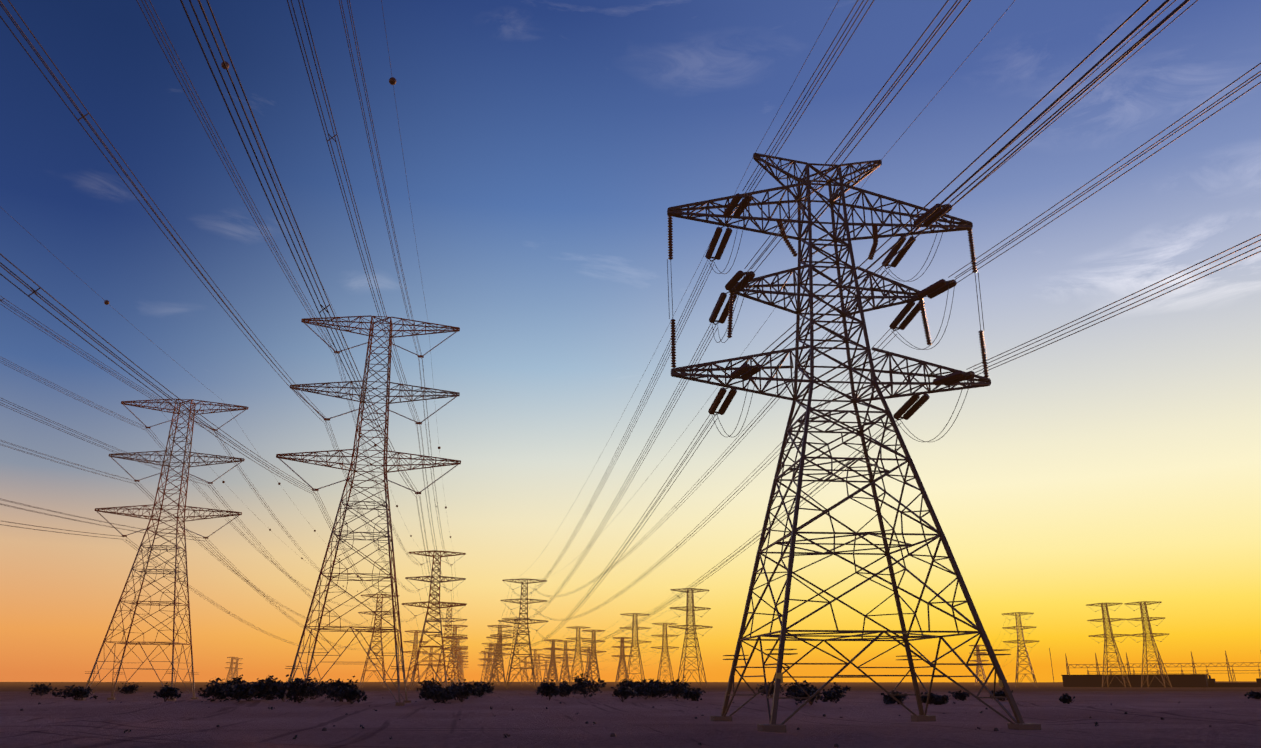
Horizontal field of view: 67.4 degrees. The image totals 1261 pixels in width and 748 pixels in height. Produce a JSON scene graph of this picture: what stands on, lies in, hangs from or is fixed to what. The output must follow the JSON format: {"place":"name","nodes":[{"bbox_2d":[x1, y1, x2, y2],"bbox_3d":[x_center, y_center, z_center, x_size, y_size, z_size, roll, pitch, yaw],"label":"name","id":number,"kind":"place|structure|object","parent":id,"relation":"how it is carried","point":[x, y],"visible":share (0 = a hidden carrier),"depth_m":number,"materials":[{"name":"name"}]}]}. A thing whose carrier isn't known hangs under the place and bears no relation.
{"place":"outdoors","nodes":[
{"label":"outdoors","id":0,"kind":"place"},
{"bbox_2d":[564,626,590,684],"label":"line tower","id":1,"kind":"structure","parent":0,"point":[576,645],"depth_m":750.47,"materials":[{"name":"metal"}]},
{"bbox_2d":[38,697,1210,744],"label":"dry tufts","id":2,"kind":"object","parent":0,"point":[1096,723],"visible":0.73,"depth_m":58.49,"materials":[{"name":"brown plant"}]},
{"bbox_2d":[0,681,1260,747],"bbox_3d":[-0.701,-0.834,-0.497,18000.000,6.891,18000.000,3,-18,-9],"label":"desert ground","id":3,"kind":"structure","parent":0,"point":[1231,716],"depth_m":69.19,"materials":[{"name":"brown sand"}]},
{"bbox_2d":[84,399,247,698],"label":"line tower","id":4,"kind":"structure","parent":3,"relation":"on","point":[174,603],"depth_m":161.75,"materials":[{"name":"grey metal"}]},
{"bbox_2d":[225,657,237,681],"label":"line tower","id":5,"kind":"structure","parent":3,"relation":"on","point":[231,667],"depth_m":1629.64,"materials":[{"name":"metal"}]},
{"bbox_2d":[233,658,242,677],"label":"line tower","id":6,"kind":"structure","parent":3,"relation":"on","point":[236,670],"depth_m":1719.05,"materials":[{"name":"metal"}]},
{"bbox_2d":[276,315,460,701],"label":"line tower","id":7,"kind":"structure","parent":3,"relation":"on","point":[386,489],"depth_m":124.69,"materials":[{"name":"grey metal"}]},
{"bbox_2d":[0,0,1260,649],"bbox_3d":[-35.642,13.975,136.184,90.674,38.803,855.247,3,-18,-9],"label":"conductors","id":8,"kind":"object","parent":7,"relation":"on","point":[1008,144],"visible":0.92,"depth_m":55.54,"materials":[{"name":"grey metal"}]},
{"bbox_2d":[355,594,399,686],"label":"line tower","id":9,"kind":"structure","parent":3,"relation":"on","point":[372,635],"depth_m":530.43,"materials":[{"name":"grey metal"}]},
{"bbox_2d":[403,630,427,685],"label":"line tower","id":10,"kind":"structure","parent":3,"relation":"on","point":[415,634],"depth_m":899.35,"materials":[{"name":"brown metal"}]},
{"bbox_2d":[422,648,439,679],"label":"line tower","id":11,"kind":"structure","parent":3,"relation":"on","point":[430,658],"depth_m":1267.94,"materials":[{"name":"brown metal"}]},
{"bbox_2d":[402,550,465,689],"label":"line tower","id":12,"kind":"structure","parent":3,"relation":"on","point":[439,581],"depth_m":354.66,"materials":[{"name":"grey metal"}]},
{"bbox_2d":[434,654,445,681],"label":"line tower","id":13,"kind":"structure","parent":3,"relation":"on","point":[439,665],"depth_m":1636.48,"materials":[{"name":"brown metal"}]},
{"bbox_2d":[428,602,466,684],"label":"line tower","id":14,"kind":"structure","parent":3,"relation":"on","point":[449,629],"depth_m":584.65,"materials":[{"name":"grey metal"}]},
{"bbox_2d":[440,625,467,685],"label":"line tower","id":15,"kind":"structure","parent":3,"relation":"on","point":[455,629],"depth_m":814.20,"materials":[{"name":"brown metal"}]},
{"bbox_2d":[447,638,467,684],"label":"line tower","id":16,"kind":"structure","parent":3,"relation":"on","point":[457,658],"depth_m":1042.50,"materials":[{"name":"brown metal"}]},
{"bbox_2d":[452,646,467,682],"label":"line tower","id":17,"kind":"structure","parent":3,"relation":"on","point":[460,662],"depth_m":1273.61,"materials":[{"name":"brown metal"}]},
{"bbox_2d":[454,651,467,682],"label":"line tower","id":18,"kind":"structure","parent":3,"relation":"on","point":[461,665],"depth_m":1505.58,"materials":[{"name":"brown metal"}]},
{"bbox_2d":[479,652,488,682],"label":"line tower","id":19,"kind":"structure","parent":3,"relation":"on","point":[483,668],"depth_m":1547.31,"materials":[{"name":"metal"}]},
{"bbox_2d":[481,652,492,682],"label":"line tower","id":20,"kind":"structure","parent":3,"relation":"on","point":[487,671],"depth_m":1468.57,"materials":[{"name":"metal"}]},
{"bbox_2d":[480,643,497,683],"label":"line tower","id":21,"kind":"structure","parent":3,"relation":"on","point":[489,660],"depth_m":1182.41,"materials":[{"name":"metal"}]},
{"bbox_2d":[486,645,503,684],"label":"line tower","id":22,"kind":"structure","parent":3,"relation":"on","point":[494,665],"depth_m":1186.01,"materials":[{"name":"metal"}]},
{"bbox_2d":[485,625,512,685],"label":"line tower","id":23,"kind":"structure","parent":3,"relation":"on","point":[499,627],"depth_m":817.95,"materials":[{"name":"metal"}]},
{"bbox_2d":[488,634,511,685],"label":"line tower","id":24,"kind":"structure","parent":3,"relation":"on","point":[498,660],"depth_m":921.41,"materials":[{"name":"metal"}]},
{"bbox_2d":[501,618,529,686],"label":"line tower","id":25,"kind":"structure","parent":3,"relation":"on","point":[514,636],"depth_m":686.71,"materials":[{"name":"metal"}]},
{"bbox_2d":[370,557,1030,676],"bbox_3d":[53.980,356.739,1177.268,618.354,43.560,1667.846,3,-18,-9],"label":"conductors","id":26,"kind":"object","parent":25,"relation":"attached to","point":[566,640],"visible":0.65,"depth_m":720.85,"materials":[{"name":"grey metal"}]},
{"bbox_2d":[498,578,547,688],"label":"line tower","id":27,"kind":"structure","parent":3,"relation":"on","point":[525,623],"depth_m":452.48,"materials":[{"name":"metal"}]},
{"bbox_2d":[519,656,531,683],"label":"line tower","id":28,"kind":"structure","parent":3,"relation":"on","point":[526,679],"depth_m":1587.26,"materials":[{"name":"metal"}]},
{"bbox_2d":[527,649,542,684],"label":"line tower","id":29,"kind":"structure","parent":3,"relation":"on","point":[534,662],"depth_m":1249.78,"materials":[{"name":"metal"}]},
{"bbox_2d":[532,654,544,683],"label":"line tower","id":30,"kind":"structure","parent":3,"relation":"on","point":[538,659],"depth_m":1619.75,"materials":[{"name":"metal"}]},
{"bbox_2d":[541,660,548,682],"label":"line tower","id":31,"kind":"structure","parent":3,"relation":"on","point":[545,666],"depth_m":1943.66,"materials":[{"name":"metal"}]},
{"bbox_2d":[542,639,562,685],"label":"line tower","id":32,"kind":"structure","parent":3,"relation":"on","point":[552,658],"depth_m":974.75,"materials":[{"name":"metal"}]},
{"bbox_2d":[544,648,560,684],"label":"line tower","id":33,"kind":"structure","parent":3,"relation":"on","point":[553,667],"depth_m":1342.38,"materials":[{"name":"metal"}]},
{"bbox_2d":[78,687,1040,732],"bbox_3d":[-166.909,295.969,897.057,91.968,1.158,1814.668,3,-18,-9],"label":"tower footings","id":34,"kind":"object","parent":3,"relation":"on","point":[778,728],"visible":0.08,"depth_m":53.50,"materials":[{"name":"grey concrete"}]},
{"bbox_2d":[557,640,574,684],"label":"line tower","id":35,"kind":"structure","parent":3,"relation":"on","point":[565,663],"depth_m":1114.94,"materials":[{"name":"metal"}]},
{"bbox_2d":[562,654,572,680],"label":"line tower","id":36,"kind":"structure","parent":3,"relation":"on","point":[566,666],"depth_m":1542.26,"materials":[{"name":"metal"}]},
{"bbox_2d":[581,647,596,679],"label":"line tower","id":37,"kind":"structure","parent":3,"relation":"on","point":[588,663],"depth_m":1236.56,"materials":[{"name":"metal"}]},
{"bbox_2d":[581,630,605,683],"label":"line tower","id":38,"kind":"structure","parent":3,"relation":"on","point":[592,650],"depth_m":890.03,"materials":[{"name":"metal"}]},
{"bbox_2d":[20,700,1210,746],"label":"desert stones","id":39,"kind":"object","parent":3,"relation":"on","point":[798,728],"visible":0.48,"depth_m":64.58,"materials":[{"name":"brown stone"}]},
{"bbox_2d":[612,637,630,685],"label":"line tower","id":40,"kind":"structure","parent":3,"relation":"on","point":[622,653],"depth_m":978.55,"materials":[{"name":"metal"}]},
{"bbox_2d":[28,672,1260,704],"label":"desert shrubs","id":41,"kind":"object","parent":3,"relation":"on","point":[237,688],"visible":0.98,"depth_m":115.73,"materials":[{"name":"green plant"}]},
{"bbox_2d":[651,623,678,681],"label":"line tower","id":42,"kind":"structure","parent":3,"relation":"on","point":[666,639],"depth_m":745.63,"materials":[{"name":"metal"}]},
{"bbox_2d":[670,588,712,687],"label":"line tower","id":43,"kind":"structure","parent":3,"relation":"on","point":[693,626],"depth_m":499.03,"materials":[{"name":"metal"}]},
{"bbox_2d":[667,153,1024,724],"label":"tension tower","id":44,"kind":"structure","parent":3,"relation":"on","point":[744,371],"depth_m":66.70,"materials":[{"name":"metal"}]},
{"bbox_2d":[969,645,988,684],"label":"line tower","id":45,"kind":"structure","parent":3,"relation":"on","point":[978,661],"depth_m":1044.53,"materials":[{"name":"metal"}]},
{"bbox_2d":[1002,612,1038,687],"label":"line tower","id":46,"kind":"structure","parent":3,"relation":"on","point":[1022,641],"depth_m":564.23,"materials":[{"name":"metal"}]},
{"bbox_2d":[1086,603,1130,686],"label":"line tower","id":47,"kind":"structure","parent":3,"relation":"on","point":[1109,624],"depth_m":589.48,"materials":[{"name":"metal"}]},
{"bbox_2d":[1124,601,1171,687],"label":"line tower","id":48,"kind":"structure","parent":3,"relation":"on","point":[1148,625],"depth_m":580.37,"materials":[{"name":"metal"}]},
{"bbox_2d":[1049,648,1260,686],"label":"substation gantry","id":49,"kind":"object","parent":3,"relation":"on","point":[1193,679],"visible":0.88,"depth_m":597.98,"materials":[{"name":"metal"}]},
{"bbox_2d":[0,0,1260,681],"label":"sky","id":50,"kind":"structure","parent":0,"point":[548,146],"materials":[{"name":"blue"}]},
{"bbox_2d":[619,613,650,680],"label":"line tower","id":51,"kind":"structure","parent":0,"point":[635,641],"depth_m":678.13,"materials":[{"name":"metal"}]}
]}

